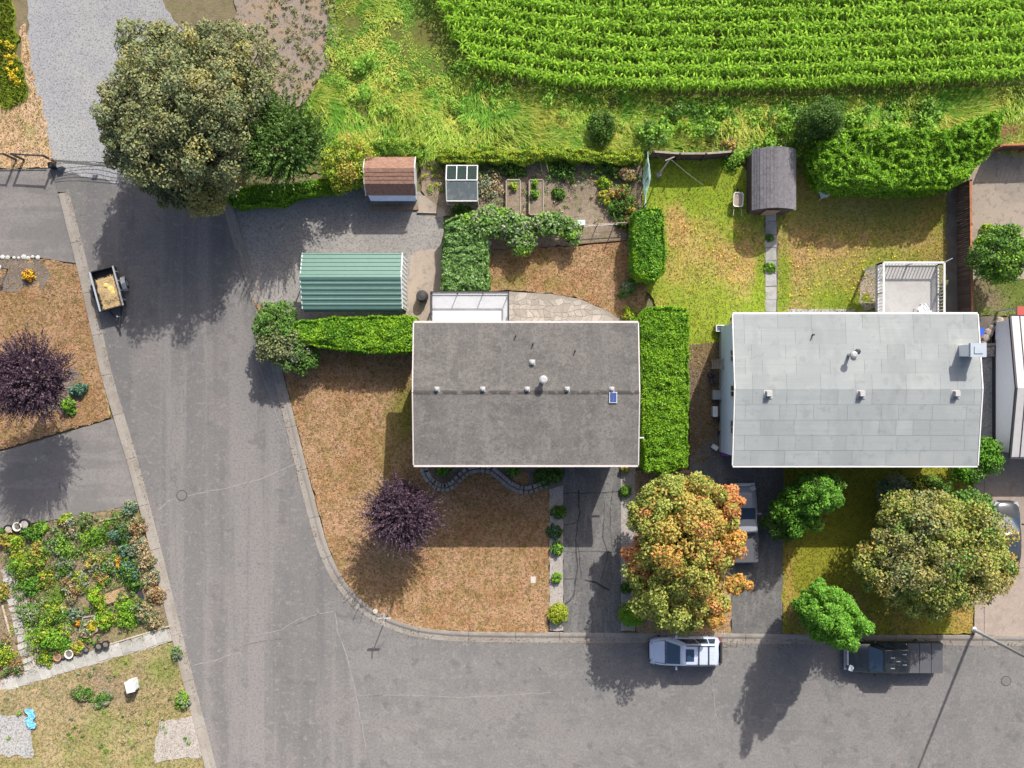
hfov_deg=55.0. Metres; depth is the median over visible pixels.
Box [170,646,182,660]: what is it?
garden plant
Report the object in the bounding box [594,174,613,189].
garden plant
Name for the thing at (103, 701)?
garden plant
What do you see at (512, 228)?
grape vine
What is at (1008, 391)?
house
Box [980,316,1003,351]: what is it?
rock wall
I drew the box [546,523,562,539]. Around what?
garden shrub
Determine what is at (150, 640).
garden path
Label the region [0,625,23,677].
garden weeds
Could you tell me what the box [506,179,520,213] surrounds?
raised bed
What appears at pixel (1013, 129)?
straw heap
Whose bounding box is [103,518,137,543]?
garden plant
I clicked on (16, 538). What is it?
garden plant
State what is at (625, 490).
garden shrub
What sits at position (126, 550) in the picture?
garden plant
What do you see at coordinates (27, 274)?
flowering shrub
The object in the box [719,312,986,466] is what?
house
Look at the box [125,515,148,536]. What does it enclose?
garden plant
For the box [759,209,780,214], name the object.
door
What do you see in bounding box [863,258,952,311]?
deck
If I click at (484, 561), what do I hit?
front lawn
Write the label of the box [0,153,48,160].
metal gate
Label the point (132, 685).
utility box
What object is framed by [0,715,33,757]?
gravel pad
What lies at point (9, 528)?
plant pot
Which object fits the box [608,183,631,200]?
garden plant
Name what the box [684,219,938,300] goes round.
dandelions
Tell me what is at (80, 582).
garden plant
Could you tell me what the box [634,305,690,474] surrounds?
cedar hedge
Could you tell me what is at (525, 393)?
house
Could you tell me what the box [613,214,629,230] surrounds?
garden plant
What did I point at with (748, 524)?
pickup truck
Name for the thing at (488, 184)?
garden plant
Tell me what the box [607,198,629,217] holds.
garden plant
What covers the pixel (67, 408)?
garden plant
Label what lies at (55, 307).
lawn
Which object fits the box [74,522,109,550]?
garden plant
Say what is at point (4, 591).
garden plant
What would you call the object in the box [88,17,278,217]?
olive tree
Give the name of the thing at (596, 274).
back lawn
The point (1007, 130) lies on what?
cut straw
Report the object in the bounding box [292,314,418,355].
cedar hedge
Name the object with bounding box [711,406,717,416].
air conditioner
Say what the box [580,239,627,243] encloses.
edging board
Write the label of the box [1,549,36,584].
garden plant
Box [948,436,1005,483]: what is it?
laurel shrub
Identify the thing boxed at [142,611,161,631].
garden plant
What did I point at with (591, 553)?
driveway
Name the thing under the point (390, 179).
garden shed
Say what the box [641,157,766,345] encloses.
green back lawn
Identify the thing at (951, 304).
side path
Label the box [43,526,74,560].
garden plant
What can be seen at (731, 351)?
window
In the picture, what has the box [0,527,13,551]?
garden plant
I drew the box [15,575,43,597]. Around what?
garden plant
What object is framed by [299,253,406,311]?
carport
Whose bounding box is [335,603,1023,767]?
road
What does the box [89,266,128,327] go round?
box trailer
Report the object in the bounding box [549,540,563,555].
garden shrub
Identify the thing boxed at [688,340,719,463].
side yard
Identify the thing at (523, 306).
patio
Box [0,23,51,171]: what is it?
dry verge
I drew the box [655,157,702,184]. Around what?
pole
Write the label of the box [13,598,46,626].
garden plant
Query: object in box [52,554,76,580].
garden plant
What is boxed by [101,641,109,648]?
plant pot
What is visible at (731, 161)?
garden plant
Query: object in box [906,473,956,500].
dark shrub
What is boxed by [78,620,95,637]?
garden plant
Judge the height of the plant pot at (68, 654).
0.300 m
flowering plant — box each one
[74,619,80,627]
[115,556,124,566]
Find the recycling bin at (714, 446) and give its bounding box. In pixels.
[711,444,718,450]
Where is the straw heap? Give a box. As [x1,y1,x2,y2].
[1001,121,1023,141]
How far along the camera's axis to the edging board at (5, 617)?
63.83 m
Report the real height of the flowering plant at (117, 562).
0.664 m
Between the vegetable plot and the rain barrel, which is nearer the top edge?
the vegetable plot
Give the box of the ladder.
[710,359,723,368]
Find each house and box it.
[412,321,643,466]
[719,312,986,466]
[992,306,1023,458]
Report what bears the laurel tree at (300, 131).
on the meadow ground at (425, 32)
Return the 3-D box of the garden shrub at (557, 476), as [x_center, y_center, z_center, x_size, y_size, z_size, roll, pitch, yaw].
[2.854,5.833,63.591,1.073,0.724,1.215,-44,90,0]
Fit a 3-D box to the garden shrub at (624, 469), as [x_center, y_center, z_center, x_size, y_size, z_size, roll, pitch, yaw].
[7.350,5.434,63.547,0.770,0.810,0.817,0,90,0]
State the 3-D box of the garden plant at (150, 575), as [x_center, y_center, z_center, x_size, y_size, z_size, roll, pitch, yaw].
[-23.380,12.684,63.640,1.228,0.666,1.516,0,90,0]
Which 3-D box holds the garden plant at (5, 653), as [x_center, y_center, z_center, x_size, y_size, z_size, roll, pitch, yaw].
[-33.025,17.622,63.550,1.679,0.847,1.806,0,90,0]
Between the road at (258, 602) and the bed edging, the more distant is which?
the road at (258, 602)
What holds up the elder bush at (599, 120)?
on the meadow ground at (425, 32)
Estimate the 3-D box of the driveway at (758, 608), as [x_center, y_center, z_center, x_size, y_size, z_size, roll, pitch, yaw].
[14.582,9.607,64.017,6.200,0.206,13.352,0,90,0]
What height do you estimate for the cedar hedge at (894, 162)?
4.311 m
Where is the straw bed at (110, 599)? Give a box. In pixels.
[101,584,130,605]
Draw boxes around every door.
[133,681,138,689]
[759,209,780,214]
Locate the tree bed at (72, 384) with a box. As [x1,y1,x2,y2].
[45,369,82,415]
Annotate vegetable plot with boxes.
[419,158,642,249]
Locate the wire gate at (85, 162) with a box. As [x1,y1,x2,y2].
[49,158,114,165]
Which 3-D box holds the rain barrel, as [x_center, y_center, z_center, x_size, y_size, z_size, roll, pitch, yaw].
[-5.792,-5.667,63.475,0.756,0.970,0.744,0,90,0]
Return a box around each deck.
[430,291,508,320]
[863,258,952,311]
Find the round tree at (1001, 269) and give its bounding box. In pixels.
[964,223,1023,285]
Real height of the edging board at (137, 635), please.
0.100 m
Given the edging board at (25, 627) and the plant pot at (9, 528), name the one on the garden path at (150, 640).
the edging board at (25, 627)
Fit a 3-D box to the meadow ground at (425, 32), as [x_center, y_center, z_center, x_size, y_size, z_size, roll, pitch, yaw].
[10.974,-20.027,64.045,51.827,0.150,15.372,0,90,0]
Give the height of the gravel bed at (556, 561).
0.208 m
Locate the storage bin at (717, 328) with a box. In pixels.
[715,325,723,331]
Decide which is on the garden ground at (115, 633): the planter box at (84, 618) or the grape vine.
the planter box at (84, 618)
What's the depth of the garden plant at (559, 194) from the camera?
63.65 m
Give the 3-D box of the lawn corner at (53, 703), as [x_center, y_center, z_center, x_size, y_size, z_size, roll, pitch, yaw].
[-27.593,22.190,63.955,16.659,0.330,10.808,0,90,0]
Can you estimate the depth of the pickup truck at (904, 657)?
62.81 m
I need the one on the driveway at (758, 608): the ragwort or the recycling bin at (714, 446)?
the recycling bin at (714, 446)
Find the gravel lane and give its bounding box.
[27,0,223,187]
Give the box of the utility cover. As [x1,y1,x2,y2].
[531,577,535,582]
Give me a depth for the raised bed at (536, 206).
63.58 m
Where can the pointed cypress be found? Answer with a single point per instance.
(823, 117)
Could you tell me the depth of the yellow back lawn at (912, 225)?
63.92 m
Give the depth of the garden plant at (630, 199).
63.40 m
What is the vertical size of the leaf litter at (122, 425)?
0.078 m
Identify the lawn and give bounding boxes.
[0,258,110,448]
[254,301,549,633]
[489,240,647,320]
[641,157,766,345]
[776,159,947,311]
[781,467,974,634]
[973,278,1023,316]
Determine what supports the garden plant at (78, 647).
on the garden ground at (115, 633)
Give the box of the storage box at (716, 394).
[711,390,721,399]
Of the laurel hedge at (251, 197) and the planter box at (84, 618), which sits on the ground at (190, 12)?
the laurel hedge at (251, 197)
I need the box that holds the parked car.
[993,500,1023,566]
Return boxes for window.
[730,349,732,361]
[730,385,733,397]
[730,419,732,433]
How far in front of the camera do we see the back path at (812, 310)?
63.91 m
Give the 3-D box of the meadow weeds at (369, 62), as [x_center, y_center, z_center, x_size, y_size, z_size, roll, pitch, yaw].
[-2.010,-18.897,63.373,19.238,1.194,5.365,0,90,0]
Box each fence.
[581,220,628,226]
[649,150,733,161]
[956,179,973,311]
[986,143,1023,153]
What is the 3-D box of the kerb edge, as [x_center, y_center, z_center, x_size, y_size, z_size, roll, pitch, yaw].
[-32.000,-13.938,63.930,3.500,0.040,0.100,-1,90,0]
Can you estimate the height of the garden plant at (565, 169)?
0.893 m
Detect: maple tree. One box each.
[620,471,753,635]
[850,485,1020,622]
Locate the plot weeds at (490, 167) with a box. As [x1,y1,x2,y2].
[442,161,641,182]
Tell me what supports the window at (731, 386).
in the house at (852, 389)
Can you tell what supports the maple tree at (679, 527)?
on the maple bed at (641, 478)
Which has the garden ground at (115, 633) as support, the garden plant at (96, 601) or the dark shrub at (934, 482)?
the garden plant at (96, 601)
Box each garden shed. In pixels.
[363,157,418,209]
[746,146,795,214]
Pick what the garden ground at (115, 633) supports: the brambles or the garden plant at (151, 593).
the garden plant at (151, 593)
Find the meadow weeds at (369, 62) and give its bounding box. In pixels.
[332,50,629,131]
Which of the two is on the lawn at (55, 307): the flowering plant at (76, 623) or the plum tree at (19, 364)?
the plum tree at (19, 364)
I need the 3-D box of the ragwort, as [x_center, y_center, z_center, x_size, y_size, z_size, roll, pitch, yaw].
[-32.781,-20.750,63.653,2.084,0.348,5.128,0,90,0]
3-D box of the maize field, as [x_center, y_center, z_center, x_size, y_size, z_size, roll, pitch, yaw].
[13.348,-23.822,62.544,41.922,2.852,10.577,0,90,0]
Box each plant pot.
[3,525,13,533]
[12,522,21,530]
[18,519,30,529]
[53,654,60,660]
[64,650,73,658]
[94,643,101,650]
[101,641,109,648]
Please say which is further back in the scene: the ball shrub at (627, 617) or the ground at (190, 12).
the ground at (190, 12)
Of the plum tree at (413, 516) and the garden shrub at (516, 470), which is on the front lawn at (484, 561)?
the plum tree at (413, 516)
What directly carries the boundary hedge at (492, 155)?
on the meadow ground at (425, 32)
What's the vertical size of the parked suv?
1.835 m
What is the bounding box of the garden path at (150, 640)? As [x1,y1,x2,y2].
[0,567,173,690]
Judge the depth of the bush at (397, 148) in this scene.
62.95 m
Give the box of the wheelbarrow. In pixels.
[733,188,743,215]
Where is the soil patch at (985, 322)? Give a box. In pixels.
[979,316,1008,342]
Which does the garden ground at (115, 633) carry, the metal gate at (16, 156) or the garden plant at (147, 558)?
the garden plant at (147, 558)
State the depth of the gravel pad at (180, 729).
63.90 m
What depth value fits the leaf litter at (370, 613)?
63.97 m
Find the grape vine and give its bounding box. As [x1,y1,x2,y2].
[460,203,583,257]
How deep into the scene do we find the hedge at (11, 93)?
63.94 m
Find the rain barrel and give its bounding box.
[416,290,428,301]
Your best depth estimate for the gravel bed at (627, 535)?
63.91 m
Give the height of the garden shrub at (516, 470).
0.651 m
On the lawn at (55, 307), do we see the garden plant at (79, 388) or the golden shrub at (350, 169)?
the garden plant at (79, 388)
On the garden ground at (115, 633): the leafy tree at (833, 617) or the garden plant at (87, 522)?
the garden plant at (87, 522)
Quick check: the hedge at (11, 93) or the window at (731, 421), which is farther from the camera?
the hedge at (11, 93)
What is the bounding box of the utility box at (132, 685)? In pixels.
[124,677,139,693]
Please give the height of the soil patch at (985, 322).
0.180 m
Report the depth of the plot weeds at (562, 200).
63.81 m
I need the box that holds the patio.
[509,291,622,320]
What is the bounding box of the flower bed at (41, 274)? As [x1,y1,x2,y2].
[0,259,50,291]
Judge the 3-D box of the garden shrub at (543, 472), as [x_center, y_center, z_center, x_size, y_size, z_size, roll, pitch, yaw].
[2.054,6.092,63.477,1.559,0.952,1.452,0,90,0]
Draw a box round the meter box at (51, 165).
[47,162,56,168]
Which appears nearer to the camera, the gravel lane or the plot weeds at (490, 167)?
the plot weeds at (490, 167)
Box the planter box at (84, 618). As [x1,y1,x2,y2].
[79,615,97,637]
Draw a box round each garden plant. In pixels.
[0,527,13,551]
[0,581,10,601]
[0,642,14,668]
[0,655,23,675]
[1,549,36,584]
[3,533,23,549]
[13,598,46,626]
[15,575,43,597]
[20,524,41,541]
[22,538,49,571]
[22,618,62,655]
[31,520,48,535]
[35,650,52,668]
[36,567,56,589]
[39,629,71,650]
[42,597,69,623]
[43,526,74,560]
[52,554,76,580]
[56,513,73,525]
[58,620,73,637]
[59,569,84,601]
[61,396,76,416]
[61,514,81,538]
[67,606,85,622]
[68,382,88,395]
[69,684,94,701]
[70,638,83,655]
[72,511,98,531]
[72,566,89,594]
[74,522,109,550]
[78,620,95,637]
[82,544,110,574]
[85,585,106,612]
[85,620,97,632]
[89,569,111,586]
[93,608,117,631]
[93,692,113,708]
[94,555,116,575]
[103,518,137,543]
[113,594,139,629]
[117,542,135,558]
[118,557,139,581]
[121,499,137,515]
[124,577,141,595]
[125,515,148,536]
[129,534,147,556]
[129,600,153,622]
[135,551,157,570]
[142,568,160,590]
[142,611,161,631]
[146,582,166,603]
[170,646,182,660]
[174,689,191,709]
[450,202,471,215]
[478,168,504,203]
[497,162,526,180]
[509,182,517,191]
[528,187,539,199]
[531,179,537,187]
[548,160,576,184]
[551,187,566,200]
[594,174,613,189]
[597,189,612,206]
[598,152,625,178]
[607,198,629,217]
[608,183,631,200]
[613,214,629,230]
[615,165,638,182]
[617,279,635,298]
[622,305,636,320]
[624,194,637,215]
[720,136,738,152]
[721,152,744,171]
[764,262,776,273]
[765,234,773,241]
[979,223,994,233]
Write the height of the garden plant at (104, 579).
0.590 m
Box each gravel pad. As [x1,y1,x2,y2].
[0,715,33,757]
[153,716,201,763]
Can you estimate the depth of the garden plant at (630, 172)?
63.30 m
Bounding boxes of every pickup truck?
[731,483,761,562]
[843,639,942,676]
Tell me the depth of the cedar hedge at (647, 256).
61.48 m
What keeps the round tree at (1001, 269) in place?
on the neighbour yard at (997, 189)
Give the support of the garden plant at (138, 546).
on the garden ground at (115, 633)
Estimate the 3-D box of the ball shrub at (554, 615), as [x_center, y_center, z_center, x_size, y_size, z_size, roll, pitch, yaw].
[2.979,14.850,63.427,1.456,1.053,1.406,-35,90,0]
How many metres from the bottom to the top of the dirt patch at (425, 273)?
0.156 m
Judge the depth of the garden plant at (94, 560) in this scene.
63.51 m
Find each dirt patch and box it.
[406,248,441,320]
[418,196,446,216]
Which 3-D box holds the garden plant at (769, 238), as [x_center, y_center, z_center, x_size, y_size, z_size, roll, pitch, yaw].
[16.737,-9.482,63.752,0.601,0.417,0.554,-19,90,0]
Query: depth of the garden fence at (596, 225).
63.10 m
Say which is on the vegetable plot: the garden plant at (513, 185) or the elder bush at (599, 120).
the garden plant at (513, 185)
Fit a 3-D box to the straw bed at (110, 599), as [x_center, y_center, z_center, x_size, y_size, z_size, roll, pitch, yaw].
[-25.809,13.715,63.817,2.038,0.265,1.316,-17,90,0]
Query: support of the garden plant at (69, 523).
on the garden ground at (115, 633)
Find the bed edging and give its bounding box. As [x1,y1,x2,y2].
[420,467,548,493]
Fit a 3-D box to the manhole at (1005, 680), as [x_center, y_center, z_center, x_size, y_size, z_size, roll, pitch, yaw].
[32.167,19.333,63.988,0.680,0.024,0.680,0,90,0]
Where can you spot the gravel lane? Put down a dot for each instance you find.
(73, 53)
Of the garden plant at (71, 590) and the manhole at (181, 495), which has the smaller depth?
the garden plant at (71, 590)
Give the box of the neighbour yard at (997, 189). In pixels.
[968,152,1023,278]
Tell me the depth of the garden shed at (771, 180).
61.41 m
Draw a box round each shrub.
[21,269,35,281]
[251,300,320,375]
[318,133,374,195]
[435,467,451,476]
[505,467,520,477]
[532,467,555,487]
[545,602,569,625]
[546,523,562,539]
[547,467,563,483]
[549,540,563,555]
[550,505,566,519]
[551,571,561,583]
[617,600,644,628]
[619,467,630,473]
[619,484,631,497]
[620,581,633,593]
[875,470,916,514]
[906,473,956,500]
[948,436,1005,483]
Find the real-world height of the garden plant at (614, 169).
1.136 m
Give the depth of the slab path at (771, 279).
63.91 m
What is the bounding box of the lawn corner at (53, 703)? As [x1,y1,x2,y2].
[0,642,204,767]
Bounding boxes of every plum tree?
[0,326,78,434]
[353,468,450,560]
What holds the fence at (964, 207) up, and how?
on the side path at (951, 304)
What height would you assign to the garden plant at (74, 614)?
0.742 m
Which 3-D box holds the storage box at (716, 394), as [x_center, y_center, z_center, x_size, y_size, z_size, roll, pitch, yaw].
[13.250,0.702,63.595,0.670,0.650,0.594,0,90,0]
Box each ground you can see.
[0,0,1006,680]
[0,507,169,683]
[234,0,339,113]
[288,0,1023,174]
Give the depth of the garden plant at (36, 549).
63.38 m
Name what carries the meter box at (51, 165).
on the gravel lane
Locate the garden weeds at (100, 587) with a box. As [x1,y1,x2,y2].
[3,511,151,661]
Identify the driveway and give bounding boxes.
[0,168,74,262]
[0,419,137,527]
[563,467,620,633]
[688,432,783,633]
[973,458,1023,635]
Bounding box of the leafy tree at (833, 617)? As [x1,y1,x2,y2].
[790,577,875,652]
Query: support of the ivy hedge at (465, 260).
on the ground at (190, 12)
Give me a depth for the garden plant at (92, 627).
63.62 m
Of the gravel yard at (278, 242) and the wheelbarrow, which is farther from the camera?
the gravel yard at (278, 242)
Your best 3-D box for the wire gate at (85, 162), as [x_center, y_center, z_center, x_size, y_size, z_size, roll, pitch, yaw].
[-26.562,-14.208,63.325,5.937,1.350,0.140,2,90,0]
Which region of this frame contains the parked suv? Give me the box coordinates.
[648,635,721,669]
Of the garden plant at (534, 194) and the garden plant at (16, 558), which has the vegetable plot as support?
the garden plant at (534, 194)
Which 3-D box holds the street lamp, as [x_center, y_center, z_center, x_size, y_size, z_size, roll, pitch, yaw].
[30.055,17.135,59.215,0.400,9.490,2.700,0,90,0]
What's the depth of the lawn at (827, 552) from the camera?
63.92 m
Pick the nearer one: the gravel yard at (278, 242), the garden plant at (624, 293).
the garden plant at (624, 293)
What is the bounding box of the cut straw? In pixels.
[950,109,1023,145]
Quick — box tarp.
[24,709,35,728]
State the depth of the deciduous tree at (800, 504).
59.86 m
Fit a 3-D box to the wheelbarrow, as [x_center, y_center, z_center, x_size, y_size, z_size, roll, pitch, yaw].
[14.579,-11.755,63.607,0.660,0.625,1.857,3,90,0]
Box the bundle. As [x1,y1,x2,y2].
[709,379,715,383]
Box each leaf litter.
[64,192,207,749]
[225,213,633,644]
[582,638,1023,649]
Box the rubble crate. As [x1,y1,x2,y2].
[987,351,993,356]
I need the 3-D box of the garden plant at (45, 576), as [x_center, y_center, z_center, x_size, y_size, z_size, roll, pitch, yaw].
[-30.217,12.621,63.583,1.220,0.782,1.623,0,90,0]
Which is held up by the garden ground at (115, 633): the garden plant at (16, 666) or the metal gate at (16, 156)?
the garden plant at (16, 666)
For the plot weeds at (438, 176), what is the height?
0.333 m
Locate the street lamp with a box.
[971,627,1023,657]
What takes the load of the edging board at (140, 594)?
on the garden ground at (115, 633)
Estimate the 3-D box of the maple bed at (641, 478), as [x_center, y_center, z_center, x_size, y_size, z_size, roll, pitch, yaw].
[11.121,10.945,63.975,6.472,0.289,10.804,0,90,0]
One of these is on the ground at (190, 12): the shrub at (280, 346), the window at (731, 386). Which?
the shrub at (280, 346)
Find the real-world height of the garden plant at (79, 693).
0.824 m
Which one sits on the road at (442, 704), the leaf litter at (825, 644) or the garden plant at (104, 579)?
the leaf litter at (825, 644)
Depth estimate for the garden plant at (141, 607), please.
63.52 m
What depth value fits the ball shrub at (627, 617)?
63.25 m
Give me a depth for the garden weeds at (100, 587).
63.71 m
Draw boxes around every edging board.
[1,605,10,636]
[14,579,34,665]
[110,625,170,644]
[128,557,144,601]
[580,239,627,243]
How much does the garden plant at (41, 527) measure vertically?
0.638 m
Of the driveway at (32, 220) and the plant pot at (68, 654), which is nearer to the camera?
the plant pot at (68, 654)
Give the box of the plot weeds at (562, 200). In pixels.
[481,160,642,222]
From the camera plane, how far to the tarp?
63.77 m
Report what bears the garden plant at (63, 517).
on the garden ground at (115, 633)
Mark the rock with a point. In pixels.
(60, 165)
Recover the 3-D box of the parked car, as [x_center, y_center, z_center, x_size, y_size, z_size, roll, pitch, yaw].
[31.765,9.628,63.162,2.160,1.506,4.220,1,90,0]
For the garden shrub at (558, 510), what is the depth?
63.59 m
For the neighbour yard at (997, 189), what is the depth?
63.95 m
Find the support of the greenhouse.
on the vegetable plot
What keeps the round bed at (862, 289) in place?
on the ground at (190, 12)
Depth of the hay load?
63.19 m
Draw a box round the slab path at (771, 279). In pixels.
[764,214,777,311]
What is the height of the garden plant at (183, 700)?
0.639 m
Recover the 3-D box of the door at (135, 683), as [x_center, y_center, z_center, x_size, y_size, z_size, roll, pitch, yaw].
[-24.241,19.424,63.440,0.055,0.600,0.450,-14,90,0]
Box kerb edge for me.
[0,169,46,170]
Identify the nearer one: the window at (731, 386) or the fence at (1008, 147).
the window at (731, 386)
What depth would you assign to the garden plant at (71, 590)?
63.50 m
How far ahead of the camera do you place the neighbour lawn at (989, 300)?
63.91 m
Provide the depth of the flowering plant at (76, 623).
63.68 m
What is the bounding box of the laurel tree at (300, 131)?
[215,76,337,196]
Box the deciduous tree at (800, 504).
[759,470,846,542]
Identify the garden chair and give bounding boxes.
[816,189,829,200]
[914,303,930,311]
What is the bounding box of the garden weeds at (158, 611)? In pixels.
[109,508,164,628]
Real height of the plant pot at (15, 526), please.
0.400 m
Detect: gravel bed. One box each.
[549,485,562,630]
[621,467,635,630]
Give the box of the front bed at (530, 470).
[420,467,562,492]
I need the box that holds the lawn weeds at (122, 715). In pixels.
[5,656,190,753]
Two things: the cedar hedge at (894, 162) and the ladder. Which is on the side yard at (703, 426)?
the ladder
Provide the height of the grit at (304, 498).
0.056 m
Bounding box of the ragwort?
[0,40,20,83]
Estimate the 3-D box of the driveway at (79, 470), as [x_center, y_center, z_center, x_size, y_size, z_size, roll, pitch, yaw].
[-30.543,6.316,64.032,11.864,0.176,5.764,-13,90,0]
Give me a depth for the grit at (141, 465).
63.97 m
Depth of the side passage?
63.93 m
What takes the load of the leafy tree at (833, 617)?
on the lawn at (827, 552)
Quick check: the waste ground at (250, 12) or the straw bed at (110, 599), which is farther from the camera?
the waste ground at (250, 12)
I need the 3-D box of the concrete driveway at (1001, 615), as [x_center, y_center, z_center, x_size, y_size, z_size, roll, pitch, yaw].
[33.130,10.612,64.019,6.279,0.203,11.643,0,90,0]
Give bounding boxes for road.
[50,168,712,767]
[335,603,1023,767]
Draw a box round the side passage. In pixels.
[981,357,1008,457]
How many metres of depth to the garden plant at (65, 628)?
63.67 m
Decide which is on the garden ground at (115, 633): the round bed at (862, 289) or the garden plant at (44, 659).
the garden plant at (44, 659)
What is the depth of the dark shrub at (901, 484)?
62.24 m
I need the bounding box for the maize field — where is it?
[427,0,1023,94]
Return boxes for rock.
[56,162,65,169]
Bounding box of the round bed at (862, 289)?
[859,269,874,310]
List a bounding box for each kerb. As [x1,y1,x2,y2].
[58,192,215,767]
[224,205,1023,645]
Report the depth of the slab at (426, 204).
63.96 m
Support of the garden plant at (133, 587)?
on the garden ground at (115, 633)
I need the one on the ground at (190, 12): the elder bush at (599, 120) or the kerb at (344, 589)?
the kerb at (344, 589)
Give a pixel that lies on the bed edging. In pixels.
(476, 470)
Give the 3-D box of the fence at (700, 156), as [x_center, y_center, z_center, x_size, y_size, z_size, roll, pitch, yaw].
[11.438,-14.618,62.965,5.058,2.070,0.309,0,90,0]
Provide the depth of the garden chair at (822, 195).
63.48 m
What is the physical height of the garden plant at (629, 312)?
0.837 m
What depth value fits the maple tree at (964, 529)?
57.79 m
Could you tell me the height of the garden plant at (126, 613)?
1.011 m
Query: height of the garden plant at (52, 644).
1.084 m
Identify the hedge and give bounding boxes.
[0,0,27,109]
[226,172,363,211]
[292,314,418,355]
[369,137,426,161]
[434,145,643,167]
[440,214,491,290]
[627,206,666,284]
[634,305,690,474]
[802,110,1004,198]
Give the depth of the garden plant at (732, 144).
63.44 m
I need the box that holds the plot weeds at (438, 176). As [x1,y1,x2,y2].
[420,160,445,192]
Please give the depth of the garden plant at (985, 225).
63.69 m
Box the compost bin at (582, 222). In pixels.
[578,220,584,226]
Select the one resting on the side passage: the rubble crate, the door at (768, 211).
the rubble crate
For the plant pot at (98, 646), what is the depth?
63.63 m
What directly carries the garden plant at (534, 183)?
on the vegetable plot
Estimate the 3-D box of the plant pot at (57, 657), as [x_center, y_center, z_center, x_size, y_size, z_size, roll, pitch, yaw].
[-29.445,17.708,63.780,0.504,0.300,0.504,0,90,0]
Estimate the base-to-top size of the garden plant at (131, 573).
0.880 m
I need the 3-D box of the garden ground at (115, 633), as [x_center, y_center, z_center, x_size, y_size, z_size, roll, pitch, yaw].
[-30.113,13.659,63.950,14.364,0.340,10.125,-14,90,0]
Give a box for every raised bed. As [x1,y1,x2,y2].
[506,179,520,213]
[529,179,543,215]
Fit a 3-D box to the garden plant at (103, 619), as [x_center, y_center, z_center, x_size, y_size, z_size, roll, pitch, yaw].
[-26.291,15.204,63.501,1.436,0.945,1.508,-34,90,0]
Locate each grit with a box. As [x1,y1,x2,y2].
[68,189,223,767]
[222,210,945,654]
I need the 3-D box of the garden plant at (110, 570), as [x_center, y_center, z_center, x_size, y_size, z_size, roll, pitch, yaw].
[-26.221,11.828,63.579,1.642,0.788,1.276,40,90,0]
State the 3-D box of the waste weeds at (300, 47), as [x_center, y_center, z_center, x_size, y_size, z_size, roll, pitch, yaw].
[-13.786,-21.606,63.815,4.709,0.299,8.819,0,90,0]
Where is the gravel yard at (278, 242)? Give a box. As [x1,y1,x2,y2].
[228,188,443,320]
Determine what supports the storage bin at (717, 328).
on the green back lawn at (679, 196)
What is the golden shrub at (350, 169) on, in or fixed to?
on the meadow ground at (425, 32)
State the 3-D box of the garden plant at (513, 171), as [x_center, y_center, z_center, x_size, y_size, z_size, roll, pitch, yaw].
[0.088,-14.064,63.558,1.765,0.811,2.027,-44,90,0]
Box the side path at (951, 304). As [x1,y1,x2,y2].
[945,186,969,311]
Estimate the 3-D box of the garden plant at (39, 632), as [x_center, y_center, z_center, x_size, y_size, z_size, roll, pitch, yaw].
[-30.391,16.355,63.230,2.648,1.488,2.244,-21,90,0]
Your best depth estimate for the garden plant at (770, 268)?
63.72 m
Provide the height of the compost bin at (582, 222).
0.750 m
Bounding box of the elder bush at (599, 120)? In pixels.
[585,106,617,145]
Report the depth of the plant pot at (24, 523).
63.59 m
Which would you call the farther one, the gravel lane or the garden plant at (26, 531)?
the gravel lane
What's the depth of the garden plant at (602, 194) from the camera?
63.57 m
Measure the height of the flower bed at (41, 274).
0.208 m
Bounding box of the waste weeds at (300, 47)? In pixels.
[264,0,334,109]
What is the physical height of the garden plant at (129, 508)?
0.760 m
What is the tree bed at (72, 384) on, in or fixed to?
on the ground at (190, 12)
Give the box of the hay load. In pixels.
[96,274,123,311]
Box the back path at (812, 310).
[788,309,854,311]
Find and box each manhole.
[176,490,186,500]
[1001,676,1010,685]
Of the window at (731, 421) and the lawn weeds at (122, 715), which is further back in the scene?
the lawn weeds at (122, 715)
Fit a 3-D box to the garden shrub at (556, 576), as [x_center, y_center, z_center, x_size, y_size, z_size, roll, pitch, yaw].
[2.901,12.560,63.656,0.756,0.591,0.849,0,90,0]
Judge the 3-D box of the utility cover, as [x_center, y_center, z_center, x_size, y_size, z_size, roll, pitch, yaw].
[1.373,12.730,63.900,0.320,0.050,0.420,0,90,0]
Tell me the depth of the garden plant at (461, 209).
63.54 m
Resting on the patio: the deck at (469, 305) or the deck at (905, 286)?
the deck at (469, 305)
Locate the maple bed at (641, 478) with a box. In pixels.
[634,470,732,634]
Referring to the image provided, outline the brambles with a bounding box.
[629,97,943,169]
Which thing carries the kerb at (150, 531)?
on the ground at (190, 12)
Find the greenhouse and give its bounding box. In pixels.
[446,165,478,207]
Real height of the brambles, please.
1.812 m
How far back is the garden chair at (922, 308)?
60.97 m
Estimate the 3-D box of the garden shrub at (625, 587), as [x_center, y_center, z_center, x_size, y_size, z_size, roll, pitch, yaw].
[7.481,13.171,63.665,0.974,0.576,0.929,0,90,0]
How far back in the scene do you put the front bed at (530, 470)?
63.91 m
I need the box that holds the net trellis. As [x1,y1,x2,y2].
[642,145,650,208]
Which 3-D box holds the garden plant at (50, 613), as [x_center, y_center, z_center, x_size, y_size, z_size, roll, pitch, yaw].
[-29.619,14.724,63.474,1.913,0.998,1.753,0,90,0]
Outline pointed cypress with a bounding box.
[792,94,850,167]

